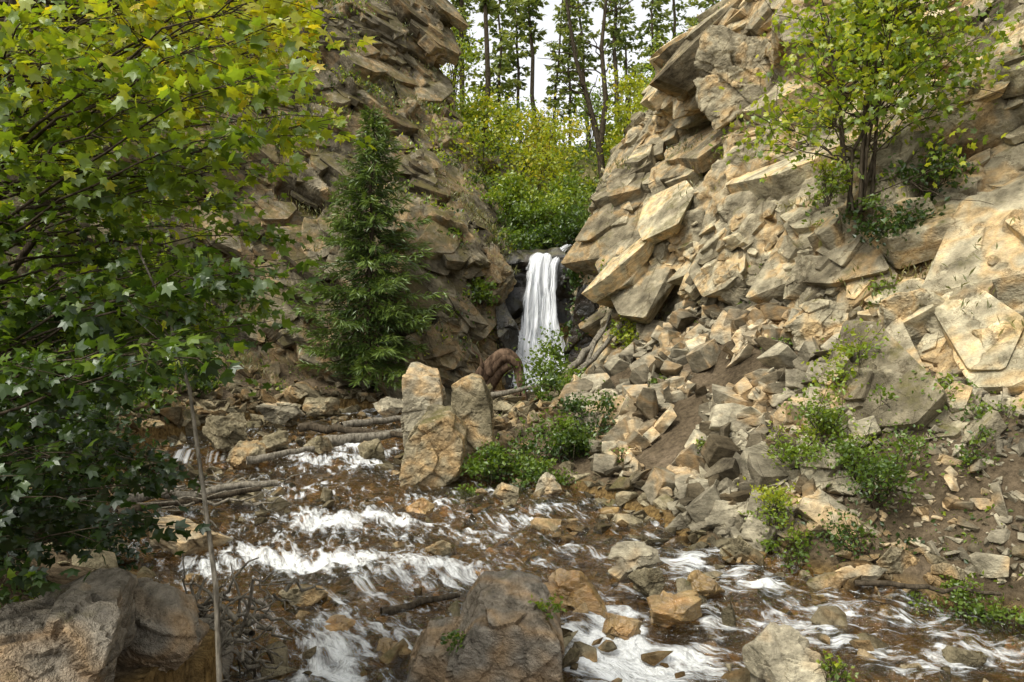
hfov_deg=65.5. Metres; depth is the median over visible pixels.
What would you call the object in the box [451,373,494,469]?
boulder
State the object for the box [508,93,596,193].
alder tree
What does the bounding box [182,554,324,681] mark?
driftwood pile
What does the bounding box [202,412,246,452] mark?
rock
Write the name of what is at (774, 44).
rock outcrop
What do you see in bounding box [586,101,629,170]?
alder tree
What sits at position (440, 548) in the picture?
rock
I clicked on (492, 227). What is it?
cliff grass
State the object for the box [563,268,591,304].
shrub
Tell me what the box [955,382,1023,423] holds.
shrub
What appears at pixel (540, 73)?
sky
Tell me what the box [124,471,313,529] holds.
driftwood pile
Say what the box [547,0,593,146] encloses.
pine tree
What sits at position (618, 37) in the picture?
pine tree
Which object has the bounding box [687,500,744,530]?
rock
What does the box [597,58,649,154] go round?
alder tree
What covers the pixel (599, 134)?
bare tree
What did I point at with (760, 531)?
rock
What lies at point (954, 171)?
shrub
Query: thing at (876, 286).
shrub
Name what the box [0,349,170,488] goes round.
shrub
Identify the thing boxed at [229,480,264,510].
rock
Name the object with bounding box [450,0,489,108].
pine tree
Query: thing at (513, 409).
bank rocks
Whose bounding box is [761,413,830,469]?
shrub
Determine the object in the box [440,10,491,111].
alder tree
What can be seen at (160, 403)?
shrub
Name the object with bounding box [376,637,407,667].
rock
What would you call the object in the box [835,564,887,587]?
rock
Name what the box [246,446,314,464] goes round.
driftwood log
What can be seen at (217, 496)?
driftwood log
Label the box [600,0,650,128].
pine tree
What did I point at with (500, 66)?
pine tree
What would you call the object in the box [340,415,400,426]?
driftwood log
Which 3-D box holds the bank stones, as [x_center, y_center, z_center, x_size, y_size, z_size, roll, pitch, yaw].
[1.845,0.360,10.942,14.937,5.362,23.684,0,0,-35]
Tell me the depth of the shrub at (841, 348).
10.24 m
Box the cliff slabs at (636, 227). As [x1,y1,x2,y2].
[561,0,1023,447]
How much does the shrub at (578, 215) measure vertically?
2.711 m
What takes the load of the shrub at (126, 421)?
on the ground at (664, 448)
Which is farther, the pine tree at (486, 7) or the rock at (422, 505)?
the pine tree at (486, 7)
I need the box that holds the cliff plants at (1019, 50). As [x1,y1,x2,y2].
[585,2,1023,323]
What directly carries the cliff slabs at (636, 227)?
on the rock cliff at (994, 123)
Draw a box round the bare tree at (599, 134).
[540,0,632,179]
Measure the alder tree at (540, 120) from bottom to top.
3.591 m
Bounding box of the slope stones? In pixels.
[842,363,1023,583]
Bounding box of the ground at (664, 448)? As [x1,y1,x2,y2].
[0,120,1023,681]
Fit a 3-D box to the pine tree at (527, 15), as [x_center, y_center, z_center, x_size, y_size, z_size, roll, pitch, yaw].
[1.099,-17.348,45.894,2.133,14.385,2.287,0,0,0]
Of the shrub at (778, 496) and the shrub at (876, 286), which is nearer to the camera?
the shrub at (778, 496)
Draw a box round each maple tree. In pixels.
[0,0,376,605]
[709,0,1023,213]
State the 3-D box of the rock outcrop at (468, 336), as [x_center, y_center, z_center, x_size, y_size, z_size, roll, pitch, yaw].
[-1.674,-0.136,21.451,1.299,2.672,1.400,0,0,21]
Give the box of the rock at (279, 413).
[256,402,305,424]
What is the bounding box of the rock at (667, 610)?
[646,590,701,627]
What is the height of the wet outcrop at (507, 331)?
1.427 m
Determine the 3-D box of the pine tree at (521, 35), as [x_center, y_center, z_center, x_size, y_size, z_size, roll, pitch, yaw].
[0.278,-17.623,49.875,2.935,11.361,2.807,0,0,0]
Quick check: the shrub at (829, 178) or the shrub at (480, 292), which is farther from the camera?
the shrub at (480, 292)
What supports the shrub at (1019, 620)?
on the ground at (664, 448)
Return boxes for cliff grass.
[2,0,520,392]
[560,1,1023,336]
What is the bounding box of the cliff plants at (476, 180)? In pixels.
[0,0,533,396]
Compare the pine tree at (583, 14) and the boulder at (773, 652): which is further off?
the pine tree at (583, 14)
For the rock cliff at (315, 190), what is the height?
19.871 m
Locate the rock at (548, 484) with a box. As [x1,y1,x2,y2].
[535,472,561,498]
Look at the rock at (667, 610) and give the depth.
7.33 m
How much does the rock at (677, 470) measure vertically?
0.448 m
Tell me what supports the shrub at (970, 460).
on the ground at (664, 448)
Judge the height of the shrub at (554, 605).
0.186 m
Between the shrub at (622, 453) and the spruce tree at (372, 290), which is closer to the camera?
the shrub at (622, 453)
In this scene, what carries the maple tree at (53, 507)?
on the ground at (664, 448)
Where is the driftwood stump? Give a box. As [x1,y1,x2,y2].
[471,345,527,400]
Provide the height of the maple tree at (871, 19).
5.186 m
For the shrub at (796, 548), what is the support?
on the ground at (664, 448)
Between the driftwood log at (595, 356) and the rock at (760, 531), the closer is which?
the rock at (760, 531)
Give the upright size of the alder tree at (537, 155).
4.667 m
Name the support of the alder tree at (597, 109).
on the ground at (664, 448)
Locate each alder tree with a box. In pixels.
[412,112,485,182]
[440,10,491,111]
[452,80,508,133]
[459,109,518,187]
[462,78,532,153]
[479,94,541,148]
[488,159,541,223]
[489,174,556,230]
[499,116,576,221]
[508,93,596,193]
[508,106,567,168]
[531,160,591,232]
[563,82,616,155]
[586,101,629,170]
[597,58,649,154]
[610,59,654,109]
[620,76,650,139]
[636,26,681,84]
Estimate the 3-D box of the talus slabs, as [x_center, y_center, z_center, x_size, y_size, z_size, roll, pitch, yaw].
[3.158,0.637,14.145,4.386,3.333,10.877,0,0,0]
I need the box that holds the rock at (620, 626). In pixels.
[602,612,642,639]
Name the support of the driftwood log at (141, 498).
on the driftwood pile at (245, 503)
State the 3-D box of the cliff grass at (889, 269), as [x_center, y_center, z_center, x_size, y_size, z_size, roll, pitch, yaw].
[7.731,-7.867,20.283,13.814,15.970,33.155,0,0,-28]
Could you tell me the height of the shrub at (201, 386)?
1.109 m
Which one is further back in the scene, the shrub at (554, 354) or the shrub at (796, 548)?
the shrub at (554, 354)
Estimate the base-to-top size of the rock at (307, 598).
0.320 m
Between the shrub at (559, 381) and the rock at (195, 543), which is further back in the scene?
the shrub at (559, 381)
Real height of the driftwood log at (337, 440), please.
0.377 m
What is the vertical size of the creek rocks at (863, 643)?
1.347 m
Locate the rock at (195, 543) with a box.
[148,515,232,559]
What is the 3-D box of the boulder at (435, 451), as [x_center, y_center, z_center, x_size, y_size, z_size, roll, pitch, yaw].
[-1.234,1.698,12.665,1.030,1.321,0.920,0,0,0]
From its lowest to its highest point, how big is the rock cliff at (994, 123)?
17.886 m
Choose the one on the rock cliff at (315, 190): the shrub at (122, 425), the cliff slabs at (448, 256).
the cliff slabs at (448, 256)
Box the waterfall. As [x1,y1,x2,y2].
[512,244,570,391]
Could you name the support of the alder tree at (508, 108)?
on the ground at (664, 448)
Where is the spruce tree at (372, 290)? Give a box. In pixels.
[286,103,451,391]
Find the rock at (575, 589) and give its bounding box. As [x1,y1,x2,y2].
[543,568,606,623]
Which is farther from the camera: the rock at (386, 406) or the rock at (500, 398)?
the rock at (500, 398)
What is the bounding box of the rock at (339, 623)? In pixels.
[319,614,360,647]
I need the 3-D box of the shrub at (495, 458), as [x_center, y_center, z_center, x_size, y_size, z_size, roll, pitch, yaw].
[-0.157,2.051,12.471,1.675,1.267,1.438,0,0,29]
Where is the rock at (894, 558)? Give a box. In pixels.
[876,543,919,573]
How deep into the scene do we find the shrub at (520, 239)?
24.17 m
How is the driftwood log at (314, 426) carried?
in the creek water
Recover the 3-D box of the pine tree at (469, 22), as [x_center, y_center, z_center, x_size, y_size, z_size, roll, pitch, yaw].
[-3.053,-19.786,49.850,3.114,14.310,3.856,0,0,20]
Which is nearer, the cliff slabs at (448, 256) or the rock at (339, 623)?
the rock at (339, 623)
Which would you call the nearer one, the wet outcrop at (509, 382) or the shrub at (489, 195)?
the wet outcrop at (509, 382)
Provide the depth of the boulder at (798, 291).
13.21 m
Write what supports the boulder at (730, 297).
on the talus rocks at (719, 460)
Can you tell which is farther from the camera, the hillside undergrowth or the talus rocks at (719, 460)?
the hillside undergrowth
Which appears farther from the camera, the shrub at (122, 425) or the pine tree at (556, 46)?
the pine tree at (556, 46)
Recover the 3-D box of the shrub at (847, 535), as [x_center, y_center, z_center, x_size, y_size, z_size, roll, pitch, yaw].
[3.808,2.038,8.623,1.326,0.930,1.370,0,0,-43]
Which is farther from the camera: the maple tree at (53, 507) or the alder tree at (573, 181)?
the alder tree at (573, 181)
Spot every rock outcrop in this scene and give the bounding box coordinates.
[463,292,470,342]
[473,242,513,305]
[676,86,696,101]
[693,25,777,129]
[763,0,859,87]
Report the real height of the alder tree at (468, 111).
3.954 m
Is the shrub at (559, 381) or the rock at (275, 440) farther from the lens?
the shrub at (559, 381)
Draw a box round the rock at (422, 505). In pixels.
[406,497,434,513]
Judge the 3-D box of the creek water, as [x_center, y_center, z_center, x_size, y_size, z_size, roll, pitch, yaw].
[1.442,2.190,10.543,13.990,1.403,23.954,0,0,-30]
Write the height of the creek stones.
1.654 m
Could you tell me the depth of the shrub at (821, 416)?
9.53 m
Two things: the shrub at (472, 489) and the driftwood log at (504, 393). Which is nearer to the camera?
the shrub at (472, 489)
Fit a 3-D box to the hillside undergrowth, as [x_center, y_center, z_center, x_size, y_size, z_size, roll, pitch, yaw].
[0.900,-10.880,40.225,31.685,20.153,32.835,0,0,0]
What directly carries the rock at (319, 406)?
in the creek water
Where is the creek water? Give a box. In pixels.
[88,408,1023,681]
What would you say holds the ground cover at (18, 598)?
on the ground at (664, 448)
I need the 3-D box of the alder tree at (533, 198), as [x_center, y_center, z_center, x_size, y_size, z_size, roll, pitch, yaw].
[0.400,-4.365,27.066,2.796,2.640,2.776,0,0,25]
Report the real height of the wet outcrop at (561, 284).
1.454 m
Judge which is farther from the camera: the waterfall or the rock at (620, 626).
the waterfall
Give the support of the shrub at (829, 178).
on the cliff slabs at (636, 227)
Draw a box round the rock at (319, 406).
[302,396,339,416]
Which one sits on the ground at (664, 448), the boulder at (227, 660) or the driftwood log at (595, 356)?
the boulder at (227, 660)
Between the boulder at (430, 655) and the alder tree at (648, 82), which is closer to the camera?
the boulder at (430, 655)
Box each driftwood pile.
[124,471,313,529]
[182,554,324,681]
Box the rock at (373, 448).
[357,438,385,460]
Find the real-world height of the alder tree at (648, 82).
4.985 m
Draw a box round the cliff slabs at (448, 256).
[0,0,510,405]
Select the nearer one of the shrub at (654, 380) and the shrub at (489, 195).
the shrub at (654, 380)
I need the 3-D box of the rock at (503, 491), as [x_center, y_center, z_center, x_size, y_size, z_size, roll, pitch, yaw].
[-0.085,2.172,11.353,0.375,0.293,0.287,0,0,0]
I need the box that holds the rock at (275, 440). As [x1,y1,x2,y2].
[259,430,290,451]
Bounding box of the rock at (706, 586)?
[687,570,724,602]
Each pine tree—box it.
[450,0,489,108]
[452,0,481,92]
[466,0,527,151]
[478,0,500,150]
[494,0,538,143]
[513,0,548,138]
[542,0,587,135]
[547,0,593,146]
[561,0,600,142]
[595,0,634,127]
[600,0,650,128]
[622,0,672,95]
[643,0,694,63]
[685,0,719,28]
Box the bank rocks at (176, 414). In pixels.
[77,374,384,443]
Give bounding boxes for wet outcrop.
[495,302,518,350]
[497,338,517,389]
[558,246,576,292]
[563,284,598,372]
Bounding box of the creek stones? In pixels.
[83,408,1023,681]
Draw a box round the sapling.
[84,220,284,681]
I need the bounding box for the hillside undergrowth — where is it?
[475,123,609,252]
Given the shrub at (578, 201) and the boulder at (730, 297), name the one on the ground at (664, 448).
the shrub at (578, 201)
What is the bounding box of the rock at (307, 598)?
[279,587,328,614]
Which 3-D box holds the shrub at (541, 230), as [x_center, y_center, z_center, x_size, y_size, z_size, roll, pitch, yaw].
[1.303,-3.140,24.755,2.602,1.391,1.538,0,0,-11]
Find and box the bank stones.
[25,318,1023,671]
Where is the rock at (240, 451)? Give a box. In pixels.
[226,440,265,478]
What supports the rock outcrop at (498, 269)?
on the rock cliff at (315, 190)
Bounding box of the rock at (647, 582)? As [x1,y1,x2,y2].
[627,567,665,598]
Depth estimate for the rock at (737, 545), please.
8.90 m
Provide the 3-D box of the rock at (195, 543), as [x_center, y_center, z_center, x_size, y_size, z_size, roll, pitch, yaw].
[-3.751,2.266,9.173,0.935,0.474,0.576,0,0,0]
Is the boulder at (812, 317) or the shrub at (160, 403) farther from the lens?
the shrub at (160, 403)
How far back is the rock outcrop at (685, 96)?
20.20 m
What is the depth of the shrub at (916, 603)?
7.67 m
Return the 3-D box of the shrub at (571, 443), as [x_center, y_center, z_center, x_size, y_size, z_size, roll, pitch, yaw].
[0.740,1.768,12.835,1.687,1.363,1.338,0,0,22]
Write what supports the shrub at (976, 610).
on the ground at (664, 448)
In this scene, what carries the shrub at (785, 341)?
on the ground at (664, 448)
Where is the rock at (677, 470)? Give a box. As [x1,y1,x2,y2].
[667,465,698,474]
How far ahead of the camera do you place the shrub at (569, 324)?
21.73 m
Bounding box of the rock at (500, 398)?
[493,394,516,405]
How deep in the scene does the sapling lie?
4.02 m
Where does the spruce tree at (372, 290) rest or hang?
on the ground at (664, 448)
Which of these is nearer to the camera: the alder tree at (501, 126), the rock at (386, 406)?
the rock at (386, 406)
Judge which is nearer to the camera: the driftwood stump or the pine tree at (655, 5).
the driftwood stump
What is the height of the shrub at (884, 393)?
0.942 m
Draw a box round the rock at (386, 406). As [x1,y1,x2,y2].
[372,396,402,422]
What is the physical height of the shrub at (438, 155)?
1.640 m
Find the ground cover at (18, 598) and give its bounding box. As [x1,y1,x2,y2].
[0,320,1023,607]
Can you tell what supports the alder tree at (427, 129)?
on the ground at (664, 448)
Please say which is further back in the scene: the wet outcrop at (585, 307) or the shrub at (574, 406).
the wet outcrop at (585, 307)
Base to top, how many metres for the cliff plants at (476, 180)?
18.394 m
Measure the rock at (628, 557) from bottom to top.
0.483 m
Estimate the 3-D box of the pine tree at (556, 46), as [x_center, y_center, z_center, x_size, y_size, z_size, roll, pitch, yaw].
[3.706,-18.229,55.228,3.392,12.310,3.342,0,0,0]
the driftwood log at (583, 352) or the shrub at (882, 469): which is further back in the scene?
the driftwood log at (583, 352)
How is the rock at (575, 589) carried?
in the creek water
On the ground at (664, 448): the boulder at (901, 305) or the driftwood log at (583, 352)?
the boulder at (901, 305)
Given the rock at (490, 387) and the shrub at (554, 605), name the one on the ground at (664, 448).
the rock at (490, 387)
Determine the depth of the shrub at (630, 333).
18.89 m
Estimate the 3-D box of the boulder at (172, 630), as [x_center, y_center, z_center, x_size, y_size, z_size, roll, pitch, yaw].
[-2.140,1.760,4.631,0.782,0.750,0.488,0,0,13]
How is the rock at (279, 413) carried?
in the creek water
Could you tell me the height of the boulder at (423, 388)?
1.684 m
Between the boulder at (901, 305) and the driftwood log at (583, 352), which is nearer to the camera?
the boulder at (901, 305)
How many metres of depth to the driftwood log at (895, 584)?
7.70 m
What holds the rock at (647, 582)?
in the creek water
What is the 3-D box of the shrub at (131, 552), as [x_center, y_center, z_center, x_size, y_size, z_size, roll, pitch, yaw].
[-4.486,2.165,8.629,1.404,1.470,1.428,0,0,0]
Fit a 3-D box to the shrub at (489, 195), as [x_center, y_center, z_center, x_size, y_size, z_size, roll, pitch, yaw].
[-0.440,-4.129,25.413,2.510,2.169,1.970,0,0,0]
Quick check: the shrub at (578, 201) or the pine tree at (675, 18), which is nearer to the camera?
the shrub at (578, 201)
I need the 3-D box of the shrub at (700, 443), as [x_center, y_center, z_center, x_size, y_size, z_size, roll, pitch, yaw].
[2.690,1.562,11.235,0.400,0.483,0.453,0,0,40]
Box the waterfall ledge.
[505,247,575,388]
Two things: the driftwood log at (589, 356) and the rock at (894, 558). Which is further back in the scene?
the driftwood log at (589, 356)
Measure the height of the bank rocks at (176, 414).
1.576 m
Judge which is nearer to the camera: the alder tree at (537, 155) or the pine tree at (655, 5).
the alder tree at (537, 155)
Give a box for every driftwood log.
[113,480,277,502]
[117,486,261,514]
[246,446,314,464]
[298,422,402,437]
[312,428,401,445]
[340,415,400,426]
[380,592,459,615]
[490,385,538,397]
[563,320,614,372]
[575,324,622,373]
[583,315,610,371]
[855,580,1000,595]
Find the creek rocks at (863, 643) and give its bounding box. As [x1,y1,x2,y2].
[99,411,988,681]
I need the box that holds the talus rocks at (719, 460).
[558,295,881,551]
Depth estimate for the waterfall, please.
22.65 m
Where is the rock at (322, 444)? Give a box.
[304,436,336,456]
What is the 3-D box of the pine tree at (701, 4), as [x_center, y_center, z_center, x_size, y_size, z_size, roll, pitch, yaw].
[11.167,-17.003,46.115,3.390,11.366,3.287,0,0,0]
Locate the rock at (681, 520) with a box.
[664,511,691,530]
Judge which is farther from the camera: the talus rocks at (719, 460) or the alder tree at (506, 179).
the alder tree at (506, 179)
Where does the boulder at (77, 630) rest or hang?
on the ground at (664, 448)
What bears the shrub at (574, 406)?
on the ground at (664, 448)
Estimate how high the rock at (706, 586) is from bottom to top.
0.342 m
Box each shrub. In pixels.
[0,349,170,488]
[0,350,129,494]
[51,341,160,440]
[78,493,155,569]
[132,336,198,414]
[180,364,229,397]
[389,132,451,165]
[440,629,465,653]
[446,483,491,507]
[460,431,550,492]
[466,276,500,307]
[479,180,537,231]
[492,205,558,252]
[498,181,572,241]
[506,450,580,496]
[507,317,581,397]
[507,409,608,463]
[514,220,581,251]
[523,368,581,405]
[528,593,566,619]
[545,181,594,237]
[547,380,627,448]
[549,192,592,246]
[559,360,596,375]
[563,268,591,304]
[563,297,588,341]
[604,314,638,347]
[609,447,645,462]
[648,374,666,386]
[695,436,706,453]
[734,377,892,473]
[737,459,810,554]
[760,334,792,348]
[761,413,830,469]
[763,519,825,575]
[792,491,924,567]
[800,410,947,525]
[801,318,899,402]
[804,150,868,208]
[812,642,858,681]
[832,188,950,251]
[861,366,965,428]
[865,273,898,308]
[868,138,988,201]
[901,583,951,625]
[924,561,1021,638]
[933,369,978,399]
[942,420,1001,476]
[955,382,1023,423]
[971,602,1023,645]
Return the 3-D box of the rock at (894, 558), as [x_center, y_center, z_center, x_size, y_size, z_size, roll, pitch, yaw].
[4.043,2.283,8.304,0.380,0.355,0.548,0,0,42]
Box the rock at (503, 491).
[493,482,518,501]
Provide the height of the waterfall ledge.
5.832 m
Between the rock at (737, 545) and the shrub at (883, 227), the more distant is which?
the shrub at (883, 227)
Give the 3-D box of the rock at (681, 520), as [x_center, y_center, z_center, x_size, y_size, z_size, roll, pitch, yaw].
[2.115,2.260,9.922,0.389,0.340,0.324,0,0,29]
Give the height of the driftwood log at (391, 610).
0.126 m
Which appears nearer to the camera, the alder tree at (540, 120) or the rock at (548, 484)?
the rock at (548, 484)
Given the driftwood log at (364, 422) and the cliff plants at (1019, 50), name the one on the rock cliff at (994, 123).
the cliff plants at (1019, 50)
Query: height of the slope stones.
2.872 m
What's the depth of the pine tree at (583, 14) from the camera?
53.81 m
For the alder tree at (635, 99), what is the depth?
32.58 m
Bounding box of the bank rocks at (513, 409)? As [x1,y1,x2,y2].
[493,391,566,451]
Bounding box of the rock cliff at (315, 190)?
[0,0,522,397]
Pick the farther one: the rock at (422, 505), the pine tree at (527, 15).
the pine tree at (527, 15)
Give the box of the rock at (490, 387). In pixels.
[487,383,494,399]
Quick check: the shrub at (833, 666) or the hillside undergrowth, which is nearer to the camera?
the shrub at (833, 666)
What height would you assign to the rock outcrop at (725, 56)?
2.262 m
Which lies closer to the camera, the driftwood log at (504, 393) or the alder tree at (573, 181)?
the driftwood log at (504, 393)
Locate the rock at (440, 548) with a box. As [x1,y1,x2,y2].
[425,540,451,560]
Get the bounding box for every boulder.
[0,567,137,681]
[117,577,209,672]
[202,612,233,674]
[399,404,467,491]
[401,362,446,448]
[406,616,458,681]
[444,570,564,681]
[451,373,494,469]
[712,262,749,305]
[742,622,840,681]
[782,299,852,350]
[783,255,825,308]
[879,288,944,345]
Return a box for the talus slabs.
[564,298,872,539]
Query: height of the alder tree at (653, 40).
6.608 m
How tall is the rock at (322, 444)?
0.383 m
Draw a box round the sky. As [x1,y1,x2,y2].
[440,0,720,146]
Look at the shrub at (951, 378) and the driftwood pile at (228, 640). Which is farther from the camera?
the shrub at (951, 378)
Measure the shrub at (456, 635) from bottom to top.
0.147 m
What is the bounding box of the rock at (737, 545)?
[718,535,752,560]
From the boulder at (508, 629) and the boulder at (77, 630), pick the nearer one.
the boulder at (77, 630)
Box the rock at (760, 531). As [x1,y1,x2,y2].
[756,525,778,553]
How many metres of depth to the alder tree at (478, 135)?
28.60 m
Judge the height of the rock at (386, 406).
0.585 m
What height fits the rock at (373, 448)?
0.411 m
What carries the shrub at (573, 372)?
on the ground at (664, 448)
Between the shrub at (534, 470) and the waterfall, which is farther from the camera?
the waterfall
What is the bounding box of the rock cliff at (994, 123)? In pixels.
[566,0,1023,427]
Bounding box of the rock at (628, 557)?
[608,541,660,583]

